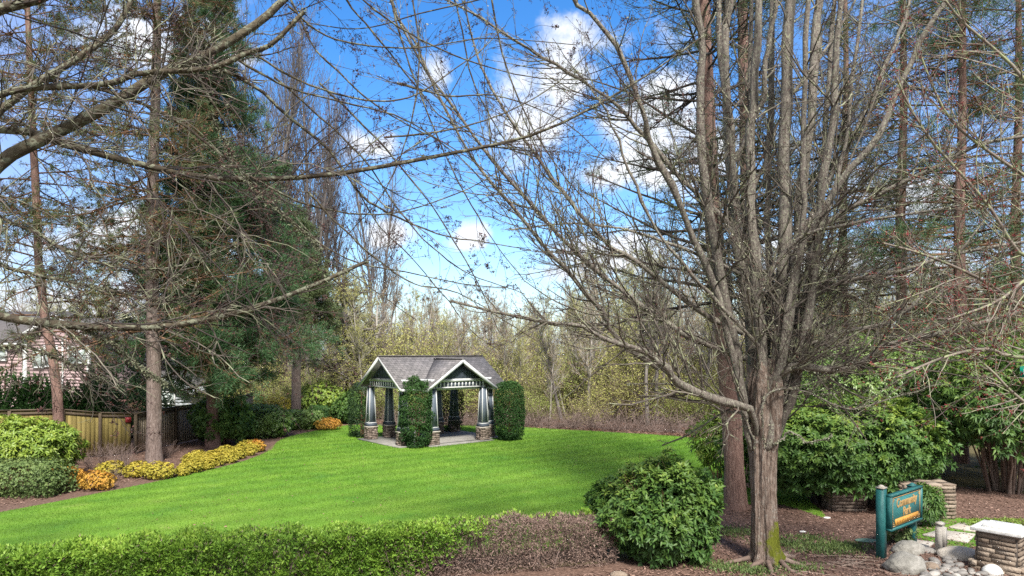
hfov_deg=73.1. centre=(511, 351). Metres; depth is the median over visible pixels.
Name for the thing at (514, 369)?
thicket
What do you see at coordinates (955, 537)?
paving slab
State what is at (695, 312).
alder tree
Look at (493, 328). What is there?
alder tree
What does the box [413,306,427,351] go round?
alder tree
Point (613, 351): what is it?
thicket
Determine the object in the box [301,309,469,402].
thicket
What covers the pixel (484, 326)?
alder tree
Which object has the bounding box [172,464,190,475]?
shrub
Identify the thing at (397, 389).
thicket
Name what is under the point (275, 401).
golden shrub
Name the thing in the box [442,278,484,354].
alder tree
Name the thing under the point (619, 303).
alder tree
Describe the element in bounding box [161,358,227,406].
grey house
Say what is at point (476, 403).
thicket
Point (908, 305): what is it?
alder tree
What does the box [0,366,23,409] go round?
arborvitae
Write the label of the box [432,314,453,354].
alder tree
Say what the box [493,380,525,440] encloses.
arborvitae
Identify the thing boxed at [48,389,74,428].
arborvitae
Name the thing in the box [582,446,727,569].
rhododendron
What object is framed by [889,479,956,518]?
stone wall
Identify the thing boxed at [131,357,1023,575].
ground
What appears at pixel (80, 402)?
arborvitae
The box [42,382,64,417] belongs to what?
arborvitae
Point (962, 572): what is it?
pebble
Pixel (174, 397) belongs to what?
window
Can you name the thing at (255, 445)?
shrub
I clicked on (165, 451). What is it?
bare shrub
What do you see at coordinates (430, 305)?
alder tree
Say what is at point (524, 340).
alder tree
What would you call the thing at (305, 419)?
clipped hedge
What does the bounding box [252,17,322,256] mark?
poplar tree
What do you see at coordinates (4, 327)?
pink house
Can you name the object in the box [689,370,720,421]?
thicket
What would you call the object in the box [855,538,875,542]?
valve cover
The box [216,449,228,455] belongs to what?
shrub
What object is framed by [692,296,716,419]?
edge tree
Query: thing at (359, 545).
front hedge
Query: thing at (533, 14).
sky
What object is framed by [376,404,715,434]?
brambles
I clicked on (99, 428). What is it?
wooden fence
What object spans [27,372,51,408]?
arborvitae
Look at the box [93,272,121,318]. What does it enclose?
alder tree
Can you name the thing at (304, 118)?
poplar tree
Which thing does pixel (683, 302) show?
alder tree
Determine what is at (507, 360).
alder tree
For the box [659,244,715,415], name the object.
alder tree
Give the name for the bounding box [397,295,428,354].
alder tree
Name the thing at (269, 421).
laurel shrub
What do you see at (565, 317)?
alder tree
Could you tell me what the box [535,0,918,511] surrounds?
fir tree
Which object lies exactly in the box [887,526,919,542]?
shrub
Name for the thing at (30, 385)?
arborvitae
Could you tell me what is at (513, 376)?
thicket
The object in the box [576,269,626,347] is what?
alder tree
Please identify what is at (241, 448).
shrub
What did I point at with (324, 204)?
poplar tree
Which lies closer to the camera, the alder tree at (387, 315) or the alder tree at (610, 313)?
the alder tree at (610, 313)
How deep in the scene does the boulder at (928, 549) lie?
13.74 m
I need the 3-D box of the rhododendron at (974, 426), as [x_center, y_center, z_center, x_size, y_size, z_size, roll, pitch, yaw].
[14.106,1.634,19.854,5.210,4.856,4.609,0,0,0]
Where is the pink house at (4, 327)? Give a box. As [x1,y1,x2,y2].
[0,311,164,408]
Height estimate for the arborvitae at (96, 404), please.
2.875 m
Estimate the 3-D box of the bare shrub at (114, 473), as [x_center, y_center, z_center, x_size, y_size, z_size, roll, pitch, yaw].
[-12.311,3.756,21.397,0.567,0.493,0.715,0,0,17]
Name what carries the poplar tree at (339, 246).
on the ground at (967, 475)
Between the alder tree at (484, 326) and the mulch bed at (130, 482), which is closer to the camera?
the mulch bed at (130, 482)
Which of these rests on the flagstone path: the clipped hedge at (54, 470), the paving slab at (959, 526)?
the paving slab at (959, 526)
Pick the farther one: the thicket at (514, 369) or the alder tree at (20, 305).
the alder tree at (20, 305)
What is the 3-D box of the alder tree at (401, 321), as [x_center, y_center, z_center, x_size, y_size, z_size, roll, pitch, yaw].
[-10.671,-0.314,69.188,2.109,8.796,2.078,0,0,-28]
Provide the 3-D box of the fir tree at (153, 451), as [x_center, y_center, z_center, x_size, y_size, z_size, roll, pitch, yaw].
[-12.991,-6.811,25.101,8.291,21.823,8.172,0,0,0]
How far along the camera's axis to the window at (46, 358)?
39.10 m
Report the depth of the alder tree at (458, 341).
41.89 m
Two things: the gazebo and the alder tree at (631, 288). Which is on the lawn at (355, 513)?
the gazebo
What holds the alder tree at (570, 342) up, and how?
on the ground at (967, 475)
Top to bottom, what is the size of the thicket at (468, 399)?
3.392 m
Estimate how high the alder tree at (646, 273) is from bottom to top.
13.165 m
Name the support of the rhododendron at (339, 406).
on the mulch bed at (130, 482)
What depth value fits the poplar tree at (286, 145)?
50.39 m
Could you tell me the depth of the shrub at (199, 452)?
24.92 m
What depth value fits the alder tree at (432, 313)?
66.53 m
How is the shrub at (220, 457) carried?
on the mulch bed at (130, 482)
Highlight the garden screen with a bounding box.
[118,400,145,416]
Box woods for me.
[1,278,910,376]
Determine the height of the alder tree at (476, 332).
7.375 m
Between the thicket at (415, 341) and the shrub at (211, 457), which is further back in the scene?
the thicket at (415, 341)
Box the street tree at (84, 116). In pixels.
[0,0,745,453]
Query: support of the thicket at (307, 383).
on the ground at (967, 475)
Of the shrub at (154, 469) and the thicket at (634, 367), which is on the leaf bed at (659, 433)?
the thicket at (634, 367)
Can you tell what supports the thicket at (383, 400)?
on the ground at (967, 475)
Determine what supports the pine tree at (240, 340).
on the mulch bed at (130, 482)
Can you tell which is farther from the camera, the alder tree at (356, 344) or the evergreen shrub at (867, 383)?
the alder tree at (356, 344)
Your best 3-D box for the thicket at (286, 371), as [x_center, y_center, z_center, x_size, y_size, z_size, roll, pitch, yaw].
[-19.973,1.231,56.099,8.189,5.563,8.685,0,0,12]
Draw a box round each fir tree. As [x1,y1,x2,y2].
[0,0,141,432]
[11,0,275,462]
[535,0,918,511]
[641,0,885,487]
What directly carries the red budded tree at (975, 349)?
on the bark mulch
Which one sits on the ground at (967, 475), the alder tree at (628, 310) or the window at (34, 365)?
the alder tree at (628, 310)
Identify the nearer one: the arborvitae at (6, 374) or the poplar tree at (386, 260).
the arborvitae at (6, 374)
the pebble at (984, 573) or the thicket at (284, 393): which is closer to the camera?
the pebble at (984, 573)
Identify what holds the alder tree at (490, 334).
on the ground at (967, 475)
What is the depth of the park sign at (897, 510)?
13.46 m
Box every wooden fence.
[0,409,130,456]
[132,393,253,453]
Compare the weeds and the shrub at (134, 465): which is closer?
the weeds
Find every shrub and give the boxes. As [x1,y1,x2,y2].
[53,466,86,487]
[76,469,116,490]
[79,449,100,468]
[90,440,122,464]
[93,460,125,474]
[104,441,141,464]
[106,466,122,478]
[109,449,143,471]
[120,460,149,477]
[139,460,177,478]
[162,440,180,457]
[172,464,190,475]
[180,452,201,463]
[184,458,204,472]
[186,391,259,445]
[188,449,205,454]
[188,454,209,469]
[201,457,216,469]
[205,456,219,465]
[211,452,226,465]
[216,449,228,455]
[217,445,232,449]
[221,451,238,463]
[227,449,241,458]
[228,402,298,438]
[233,443,249,452]
[233,445,246,458]
[243,444,256,455]
[248,442,261,452]
[251,393,290,410]
[252,439,265,451]
[290,378,347,417]
[313,417,342,429]
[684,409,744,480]
[798,332,966,462]
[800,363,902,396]
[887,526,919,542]
[916,482,948,526]
[960,516,1023,525]
[963,318,1023,468]
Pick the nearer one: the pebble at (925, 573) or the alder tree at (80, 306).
the pebble at (925, 573)
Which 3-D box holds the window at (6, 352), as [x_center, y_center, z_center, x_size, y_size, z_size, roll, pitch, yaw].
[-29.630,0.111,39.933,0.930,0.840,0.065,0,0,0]
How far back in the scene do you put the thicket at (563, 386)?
44.20 m
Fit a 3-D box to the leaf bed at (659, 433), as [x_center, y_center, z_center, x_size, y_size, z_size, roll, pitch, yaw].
[5.271,3.994,36.480,30.756,0.001,9.195,0,0,18]
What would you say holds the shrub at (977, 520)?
on the bark mulch
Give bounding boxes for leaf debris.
[108,429,722,575]
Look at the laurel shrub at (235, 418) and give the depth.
29.16 m
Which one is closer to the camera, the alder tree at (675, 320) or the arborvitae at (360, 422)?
the arborvitae at (360, 422)
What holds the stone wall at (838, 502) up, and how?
on the bark mulch
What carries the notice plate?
attached to the wooden fence at (99, 428)
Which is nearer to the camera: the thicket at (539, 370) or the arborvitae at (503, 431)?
the arborvitae at (503, 431)
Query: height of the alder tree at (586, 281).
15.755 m
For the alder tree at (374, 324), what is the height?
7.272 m
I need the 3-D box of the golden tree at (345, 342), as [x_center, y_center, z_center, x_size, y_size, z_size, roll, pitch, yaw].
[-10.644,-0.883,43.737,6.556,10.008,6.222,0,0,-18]
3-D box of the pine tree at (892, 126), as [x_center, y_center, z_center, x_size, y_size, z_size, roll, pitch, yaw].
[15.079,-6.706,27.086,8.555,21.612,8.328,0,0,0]
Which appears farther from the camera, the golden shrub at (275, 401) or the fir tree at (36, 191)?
the golden shrub at (275, 401)
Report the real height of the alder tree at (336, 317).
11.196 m
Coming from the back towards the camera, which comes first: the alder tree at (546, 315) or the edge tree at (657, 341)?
the alder tree at (546, 315)
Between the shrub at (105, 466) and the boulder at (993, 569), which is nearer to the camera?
the boulder at (993, 569)
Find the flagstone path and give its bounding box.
[917,518,975,546]
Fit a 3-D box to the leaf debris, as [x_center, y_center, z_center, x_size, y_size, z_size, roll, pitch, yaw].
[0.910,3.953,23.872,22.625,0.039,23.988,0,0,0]
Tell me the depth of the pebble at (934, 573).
12.27 m
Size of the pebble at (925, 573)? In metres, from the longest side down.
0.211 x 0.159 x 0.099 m
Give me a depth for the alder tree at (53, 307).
61.07 m
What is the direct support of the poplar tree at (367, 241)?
on the ground at (967, 475)
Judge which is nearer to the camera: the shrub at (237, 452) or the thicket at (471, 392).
the shrub at (237, 452)
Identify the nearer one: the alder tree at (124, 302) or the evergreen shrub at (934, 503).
the evergreen shrub at (934, 503)
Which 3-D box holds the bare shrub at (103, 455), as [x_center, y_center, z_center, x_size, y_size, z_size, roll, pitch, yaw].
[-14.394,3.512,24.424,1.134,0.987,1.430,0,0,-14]
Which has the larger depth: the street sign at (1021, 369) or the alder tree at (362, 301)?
the alder tree at (362, 301)
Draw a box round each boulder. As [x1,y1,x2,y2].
[610,571,627,575]
[881,551,926,574]
[891,540,925,554]
[924,547,934,552]
[925,562,939,569]
[936,546,974,560]
[981,564,1003,575]
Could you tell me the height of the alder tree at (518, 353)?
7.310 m
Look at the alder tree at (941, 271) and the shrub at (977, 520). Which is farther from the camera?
the alder tree at (941, 271)
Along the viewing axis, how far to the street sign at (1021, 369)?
12.55 m
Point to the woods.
(517, 320)
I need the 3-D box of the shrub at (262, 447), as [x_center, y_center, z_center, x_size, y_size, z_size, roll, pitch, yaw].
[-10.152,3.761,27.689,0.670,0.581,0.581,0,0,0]
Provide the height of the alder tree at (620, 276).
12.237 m
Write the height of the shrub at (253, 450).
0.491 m
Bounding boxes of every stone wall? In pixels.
[821,480,867,511]
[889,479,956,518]
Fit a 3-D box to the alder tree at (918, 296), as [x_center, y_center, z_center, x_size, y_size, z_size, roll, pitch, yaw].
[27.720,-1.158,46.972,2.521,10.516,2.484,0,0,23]
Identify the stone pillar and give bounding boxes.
[968,520,1023,575]
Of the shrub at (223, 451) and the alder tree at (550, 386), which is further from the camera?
the alder tree at (550, 386)
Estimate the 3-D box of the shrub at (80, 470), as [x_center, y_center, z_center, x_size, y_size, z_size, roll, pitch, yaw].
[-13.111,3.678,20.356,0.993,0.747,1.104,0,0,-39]
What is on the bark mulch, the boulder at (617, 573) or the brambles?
the boulder at (617, 573)
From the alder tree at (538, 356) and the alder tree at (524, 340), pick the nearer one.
the alder tree at (538, 356)
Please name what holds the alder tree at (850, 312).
on the ground at (967, 475)
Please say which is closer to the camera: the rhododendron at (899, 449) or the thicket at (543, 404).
the rhododendron at (899, 449)
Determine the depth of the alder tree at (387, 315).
71.09 m
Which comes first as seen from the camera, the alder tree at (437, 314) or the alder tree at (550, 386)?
the alder tree at (550, 386)
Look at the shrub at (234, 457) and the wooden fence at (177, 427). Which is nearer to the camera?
the shrub at (234, 457)
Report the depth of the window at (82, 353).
39.11 m
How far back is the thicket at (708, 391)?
42.08 m
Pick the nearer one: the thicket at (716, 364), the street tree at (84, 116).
the street tree at (84, 116)
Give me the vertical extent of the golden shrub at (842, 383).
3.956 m
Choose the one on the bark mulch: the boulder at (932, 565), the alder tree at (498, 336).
the boulder at (932, 565)
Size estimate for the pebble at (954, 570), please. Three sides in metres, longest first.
0.213 x 0.150 x 0.108 m
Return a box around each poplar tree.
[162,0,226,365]
[219,0,282,362]
[244,0,326,399]
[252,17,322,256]
[255,50,282,385]
[261,38,321,380]
[272,0,338,382]
[298,75,357,377]
[300,91,345,372]
[307,56,363,384]
[315,124,359,304]
[329,100,392,322]
[358,151,407,353]
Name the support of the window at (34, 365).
in the pink house at (4, 327)
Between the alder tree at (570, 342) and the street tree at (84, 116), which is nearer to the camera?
the street tree at (84, 116)
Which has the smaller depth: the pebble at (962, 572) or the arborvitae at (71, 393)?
the pebble at (962, 572)
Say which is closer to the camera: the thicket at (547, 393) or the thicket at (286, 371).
the thicket at (547, 393)
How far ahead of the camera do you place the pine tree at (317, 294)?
37.55 m
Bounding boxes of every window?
[0,349,7,360]
[32,349,43,367]
[43,345,57,366]
[67,346,86,362]
[161,391,175,404]
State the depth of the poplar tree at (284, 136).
54.66 m
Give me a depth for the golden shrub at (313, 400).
39.89 m
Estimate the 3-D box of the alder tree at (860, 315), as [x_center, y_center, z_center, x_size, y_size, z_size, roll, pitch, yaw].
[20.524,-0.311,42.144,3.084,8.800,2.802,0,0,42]
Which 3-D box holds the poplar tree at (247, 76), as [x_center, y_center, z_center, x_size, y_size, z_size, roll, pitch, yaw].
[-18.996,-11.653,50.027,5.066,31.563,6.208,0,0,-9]
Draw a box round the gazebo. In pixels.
[357,355,503,447]
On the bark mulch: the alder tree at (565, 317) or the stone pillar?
the stone pillar
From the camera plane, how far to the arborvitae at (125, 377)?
32.60 m
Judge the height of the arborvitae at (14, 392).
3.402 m
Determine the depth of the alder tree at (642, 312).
39.37 m
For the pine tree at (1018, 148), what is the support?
on the ground at (967, 475)
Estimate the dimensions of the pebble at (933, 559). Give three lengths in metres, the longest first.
0.227 x 0.162 x 0.115 m
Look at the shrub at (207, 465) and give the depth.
23.38 m
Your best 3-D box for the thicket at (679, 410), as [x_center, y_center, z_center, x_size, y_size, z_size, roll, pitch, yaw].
[9.977,2.551,37.835,5.736,3.044,5.196,0,0,16]
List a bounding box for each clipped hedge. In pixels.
[0,456,79,498]
[288,409,325,429]
[309,404,330,423]
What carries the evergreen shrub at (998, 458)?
on the ground at (967, 475)
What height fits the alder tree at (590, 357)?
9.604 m
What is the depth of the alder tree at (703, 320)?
53.77 m
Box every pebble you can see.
[920,572,931,575]
[928,557,940,562]
[928,571,939,575]
[941,556,951,559]
[949,568,958,572]
[955,562,963,567]
[956,570,967,575]
[976,571,988,575]
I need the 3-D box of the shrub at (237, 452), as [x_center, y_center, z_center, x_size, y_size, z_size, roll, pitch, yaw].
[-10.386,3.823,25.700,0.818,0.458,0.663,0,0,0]
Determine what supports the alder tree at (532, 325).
on the ground at (967, 475)
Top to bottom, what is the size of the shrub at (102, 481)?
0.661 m
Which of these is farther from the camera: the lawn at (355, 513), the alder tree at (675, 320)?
the alder tree at (675, 320)
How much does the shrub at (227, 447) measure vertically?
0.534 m
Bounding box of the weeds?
[670,522,891,575]
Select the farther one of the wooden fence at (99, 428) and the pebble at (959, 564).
the wooden fence at (99, 428)
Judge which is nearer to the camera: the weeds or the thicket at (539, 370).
the weeds
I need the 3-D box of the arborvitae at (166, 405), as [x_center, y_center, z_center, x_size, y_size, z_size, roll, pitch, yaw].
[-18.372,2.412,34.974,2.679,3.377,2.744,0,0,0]
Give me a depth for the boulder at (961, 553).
13.34 m
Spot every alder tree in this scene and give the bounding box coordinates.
[8,282,36,310]
[46,288,62,310]
[64,288,97,315]
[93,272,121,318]
[113,278,141,319]
[318,301,335,378]
[319,276,380,395]
[321,257,360,356]
[335,272,360,351]
[353,278,368,337]
[363,308,390,357]
[367,247,414,354]
[374,284,398,353]
[387,313,411,354]
[389,281,430,354]
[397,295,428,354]
[397,306,408,350]
[409,276,445,354]
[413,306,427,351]
[419,285,444,350]
[421,291,443,343]
[430,298,459,354]
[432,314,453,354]
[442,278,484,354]
[446,304,475,417]
[464,284,501,362]
[465,308,487,349]
[468,322,481,349]
[476,305,496,356]
[478,288,512,368]
[491,288,532,380]
[493,304,513,360]
[503,303,537,382]
[515,322,534,366]
[518,297,543,374]
[520,299,545,361]
[527,284,566,375]
[537,325,571,414]
[538,319,569,418]
[551,280,583,397]
[554,285,578,359]
[556,268,589,410]
[559,265,610,413]
[570,286,588,341]
[573,264,618,360]
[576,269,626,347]
[577,244,603,332]
[599,288,622,354]
[602,274,627,355]
[612,269,641,366]
[616,262,639,340]
[622,264,639,340]
[626,240,672,418]
[626,241,671,344]
[651,276,683,363]
[658,234,707,361]
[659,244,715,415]
[659,282,685,411]
[681,266,704,356]
[690,279,738,378]
[694,292,715,368]
[697,277,715,359]
[816,233,853,345]
[818,259,871,345]
[849,291,879,354]
[862,284,889,369]
[869,262,912,370]
[895,275,921,364]
[907,265,937,364]
[924,239,952,325]
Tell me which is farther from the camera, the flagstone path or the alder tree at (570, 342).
the alder tree at (570, 342)
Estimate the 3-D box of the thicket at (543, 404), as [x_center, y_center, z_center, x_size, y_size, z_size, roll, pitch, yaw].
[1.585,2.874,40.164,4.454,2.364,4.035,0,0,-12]
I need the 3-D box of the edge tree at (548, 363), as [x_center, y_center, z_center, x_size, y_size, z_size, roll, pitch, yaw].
[1.961,0.448,40.048,2.066,7.354,1.711,0,0,0]
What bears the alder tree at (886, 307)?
on the ground at (967, 475)
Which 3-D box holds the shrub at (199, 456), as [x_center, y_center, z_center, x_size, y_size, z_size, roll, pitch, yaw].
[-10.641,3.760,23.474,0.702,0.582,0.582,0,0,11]
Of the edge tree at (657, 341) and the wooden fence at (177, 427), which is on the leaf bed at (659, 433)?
the edge tree at (657, 341)
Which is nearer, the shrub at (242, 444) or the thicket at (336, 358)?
the shrub at (242, 444)
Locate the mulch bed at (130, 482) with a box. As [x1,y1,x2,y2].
[0,420,355,511]
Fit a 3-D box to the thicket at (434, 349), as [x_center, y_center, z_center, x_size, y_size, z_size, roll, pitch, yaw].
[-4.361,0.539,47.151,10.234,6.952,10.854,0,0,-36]
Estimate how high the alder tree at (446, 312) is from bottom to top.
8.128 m
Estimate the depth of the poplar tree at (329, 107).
55.64 m
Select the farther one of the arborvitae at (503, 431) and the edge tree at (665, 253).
the edge tree at (665, 253)
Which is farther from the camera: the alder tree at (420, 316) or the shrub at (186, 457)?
the alder tree at (420, 316)
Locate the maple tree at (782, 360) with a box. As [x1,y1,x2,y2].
[350,0,1023,575]
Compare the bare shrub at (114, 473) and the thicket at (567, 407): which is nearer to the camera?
the bare shrub at (114, 473)
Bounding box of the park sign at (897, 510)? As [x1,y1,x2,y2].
[875,483,922,558]
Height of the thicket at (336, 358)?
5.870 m
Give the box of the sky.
[0,0,1023,354]
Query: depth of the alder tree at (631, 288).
62.07 m
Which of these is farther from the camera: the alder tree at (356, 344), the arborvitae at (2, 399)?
the alder tree at (356, 344)
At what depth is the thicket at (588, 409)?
38.17 m
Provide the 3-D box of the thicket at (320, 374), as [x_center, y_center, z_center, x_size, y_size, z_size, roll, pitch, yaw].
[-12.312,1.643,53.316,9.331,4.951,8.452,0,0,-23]
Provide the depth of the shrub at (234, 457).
24.81 m
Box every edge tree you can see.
[528,299,562,417]
[630,207,696,420]
[633,207,686,423]
[633,233,669,424]
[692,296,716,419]
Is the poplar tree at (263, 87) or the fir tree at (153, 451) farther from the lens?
the poplar tree at (263, 87)
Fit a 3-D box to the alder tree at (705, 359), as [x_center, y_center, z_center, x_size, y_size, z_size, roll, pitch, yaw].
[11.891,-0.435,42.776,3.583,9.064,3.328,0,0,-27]
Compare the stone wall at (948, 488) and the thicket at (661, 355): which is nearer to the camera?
the stone wall at (948, 488)
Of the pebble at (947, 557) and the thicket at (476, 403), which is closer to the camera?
the pebble at (947, 557)
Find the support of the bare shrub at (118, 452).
on the mulch bed at (130, 482)
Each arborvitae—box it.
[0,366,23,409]
[0,385,9,407]
[2,370,35,409]
[16,372,43,411]
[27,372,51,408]
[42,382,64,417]
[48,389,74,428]
[63,378,80,409]
[72,384,95,412]
[78,350,130,413]
[80,347,146,436]
[80,383,105,411]
[128,372,173,427]
[347,382,375,436]
[398,374,434,448]
[442,389,464,431]
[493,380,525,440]
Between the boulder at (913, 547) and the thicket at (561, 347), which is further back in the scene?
the thicket at (561, 347)
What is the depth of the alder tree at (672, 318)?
51.47 m
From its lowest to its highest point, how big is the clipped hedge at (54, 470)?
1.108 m
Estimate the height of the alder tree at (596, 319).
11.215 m
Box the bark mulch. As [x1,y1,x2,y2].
[397,483,1023,575]
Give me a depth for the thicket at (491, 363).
47.71 m
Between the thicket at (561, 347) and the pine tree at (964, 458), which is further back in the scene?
the thicket at (561, 347)
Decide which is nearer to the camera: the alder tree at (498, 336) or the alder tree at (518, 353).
the alder tree at (518, 353)
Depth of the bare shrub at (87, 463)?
23.59 m
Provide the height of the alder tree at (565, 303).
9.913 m
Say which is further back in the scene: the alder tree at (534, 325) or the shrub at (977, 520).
the alder tree at (534, 325)
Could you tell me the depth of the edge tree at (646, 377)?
37.78 m
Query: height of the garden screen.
1.700 m
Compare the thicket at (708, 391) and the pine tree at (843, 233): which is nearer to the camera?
the pine tree at (843, 233)
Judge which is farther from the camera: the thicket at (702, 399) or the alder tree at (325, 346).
the alder tree at (325, 346)
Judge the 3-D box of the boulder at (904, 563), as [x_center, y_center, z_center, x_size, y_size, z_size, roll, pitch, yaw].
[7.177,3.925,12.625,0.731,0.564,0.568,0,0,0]
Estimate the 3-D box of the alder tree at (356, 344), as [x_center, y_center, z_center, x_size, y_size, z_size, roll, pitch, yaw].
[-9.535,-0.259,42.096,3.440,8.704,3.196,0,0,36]
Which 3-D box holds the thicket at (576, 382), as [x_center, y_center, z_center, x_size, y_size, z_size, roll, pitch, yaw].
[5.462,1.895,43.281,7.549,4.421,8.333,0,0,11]
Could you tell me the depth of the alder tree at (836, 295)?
40.20 m
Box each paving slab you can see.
[917,540,933,546]
[922,530,974,542]
[949,522,975,531]
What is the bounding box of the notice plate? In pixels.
[125,417,130,422]
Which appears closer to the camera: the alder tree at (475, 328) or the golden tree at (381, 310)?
the golden tree at (381, 310)
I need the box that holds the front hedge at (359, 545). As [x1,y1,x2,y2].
[0,507,619,575]
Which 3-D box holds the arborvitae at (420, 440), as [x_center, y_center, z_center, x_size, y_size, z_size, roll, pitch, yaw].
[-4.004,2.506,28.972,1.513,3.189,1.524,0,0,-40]
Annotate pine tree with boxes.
[108,0,344,447]
[252,203,344,415]
[762,0,942,364]
[777,0,1023,386]
[820,0,1023,463]
[894,0,1023,353]
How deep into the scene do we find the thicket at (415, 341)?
53.84 m
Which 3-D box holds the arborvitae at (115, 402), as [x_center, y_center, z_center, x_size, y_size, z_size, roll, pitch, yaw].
[-17.866,1.990,29.990,2.527,4.220,2.542,0,0,0]
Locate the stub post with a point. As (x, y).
(940, 535)
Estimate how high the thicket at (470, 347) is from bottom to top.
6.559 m
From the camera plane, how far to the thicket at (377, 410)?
40.96 m
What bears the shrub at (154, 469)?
on the mulch bed at (130, 482)
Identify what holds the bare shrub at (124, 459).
on the mulch bed at (130, 482)
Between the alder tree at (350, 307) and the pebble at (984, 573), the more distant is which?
the alder tree at (350, 307)
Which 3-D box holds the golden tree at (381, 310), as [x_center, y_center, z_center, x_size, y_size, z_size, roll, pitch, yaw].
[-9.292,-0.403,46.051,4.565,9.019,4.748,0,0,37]
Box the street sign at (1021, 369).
[1020,366,1023,376]
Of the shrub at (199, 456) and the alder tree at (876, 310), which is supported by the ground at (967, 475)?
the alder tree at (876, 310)
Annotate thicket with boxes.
[192,361,288,403]
[222,353,324,405]
[235,353,312,399]
[249,364,333,406]
[279,370,357,402]
[286,355,337,383]
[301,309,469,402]
[303,336,398,392]
[358,347,470,412]
[358,377,446,417]
[364,393,394,418]
[381,317,451,353]
[381,389,478,417]
[383,308,537,376]
[417,318,527,372]
[426,349,510,418]
[445,389,498,418]
[470,364,545,416]
[473,318,570,389]
[495,359,537,395]
[497,378,563,412]
[510,382,572,419]
[513,349,583,409]
[518,376,585,414]
[521,370,596,413]
[535,333,603,375]
[540,348,654,418]
[541,348,635,411]
[549,321,717,415]
[563,391,619,424]
[567,348,670,421]
[576,311,716,415]
[578,348,718,423]
[640,376,719,426]
[665,367,745,413]
[685,336,745,387]
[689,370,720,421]
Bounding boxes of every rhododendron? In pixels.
[0,413,90,477]
[329,391,366,422]
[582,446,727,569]
[705,388,963,504]
[905,329,1023,494]
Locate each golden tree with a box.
[291,260,390,395]
[329,279,396,395]
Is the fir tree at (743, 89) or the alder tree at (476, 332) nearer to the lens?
the fir tree at (743, 89)
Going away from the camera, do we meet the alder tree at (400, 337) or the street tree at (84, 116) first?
the street tree at (84, 116)
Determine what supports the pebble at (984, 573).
on the bark mulch
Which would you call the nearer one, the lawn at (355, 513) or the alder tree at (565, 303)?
the lawn at (355, 513)
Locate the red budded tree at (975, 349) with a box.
[847,0,1023,470]
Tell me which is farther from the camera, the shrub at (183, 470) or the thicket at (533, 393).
the thicket at (533, 393)
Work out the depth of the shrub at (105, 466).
22.15 m
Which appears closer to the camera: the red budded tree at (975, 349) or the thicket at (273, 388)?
the red budded tree at (975, 349)
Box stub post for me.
[934,521,947,553]
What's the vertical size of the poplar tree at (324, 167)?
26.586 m
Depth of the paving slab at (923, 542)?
14.35 m
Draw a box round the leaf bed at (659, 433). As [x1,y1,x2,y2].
[355,417,711,436]
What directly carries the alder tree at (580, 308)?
on the ground at (967, 475)
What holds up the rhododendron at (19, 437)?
on the mulch bed at (130, 482)
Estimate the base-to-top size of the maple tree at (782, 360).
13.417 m
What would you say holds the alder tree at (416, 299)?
on the ground at (967, 475)
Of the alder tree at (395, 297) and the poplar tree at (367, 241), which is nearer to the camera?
the poplar tree at (367, 241)
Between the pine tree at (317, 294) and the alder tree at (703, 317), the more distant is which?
the alder tree at (703, 317)
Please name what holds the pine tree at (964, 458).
on the ground at (967, 475)
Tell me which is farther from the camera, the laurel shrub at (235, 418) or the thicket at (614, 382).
the thicket at (614, 382)
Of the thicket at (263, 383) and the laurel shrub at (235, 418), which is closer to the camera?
the laurel shrub at (235, 418)
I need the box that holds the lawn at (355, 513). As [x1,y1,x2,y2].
[0,425,824,573]
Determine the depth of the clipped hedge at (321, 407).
37.81 m
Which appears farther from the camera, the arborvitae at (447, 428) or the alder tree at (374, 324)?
the alder tree at (374, 324)
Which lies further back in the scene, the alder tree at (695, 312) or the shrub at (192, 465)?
the alder tree at (695, 312)
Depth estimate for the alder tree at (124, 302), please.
64.79 m

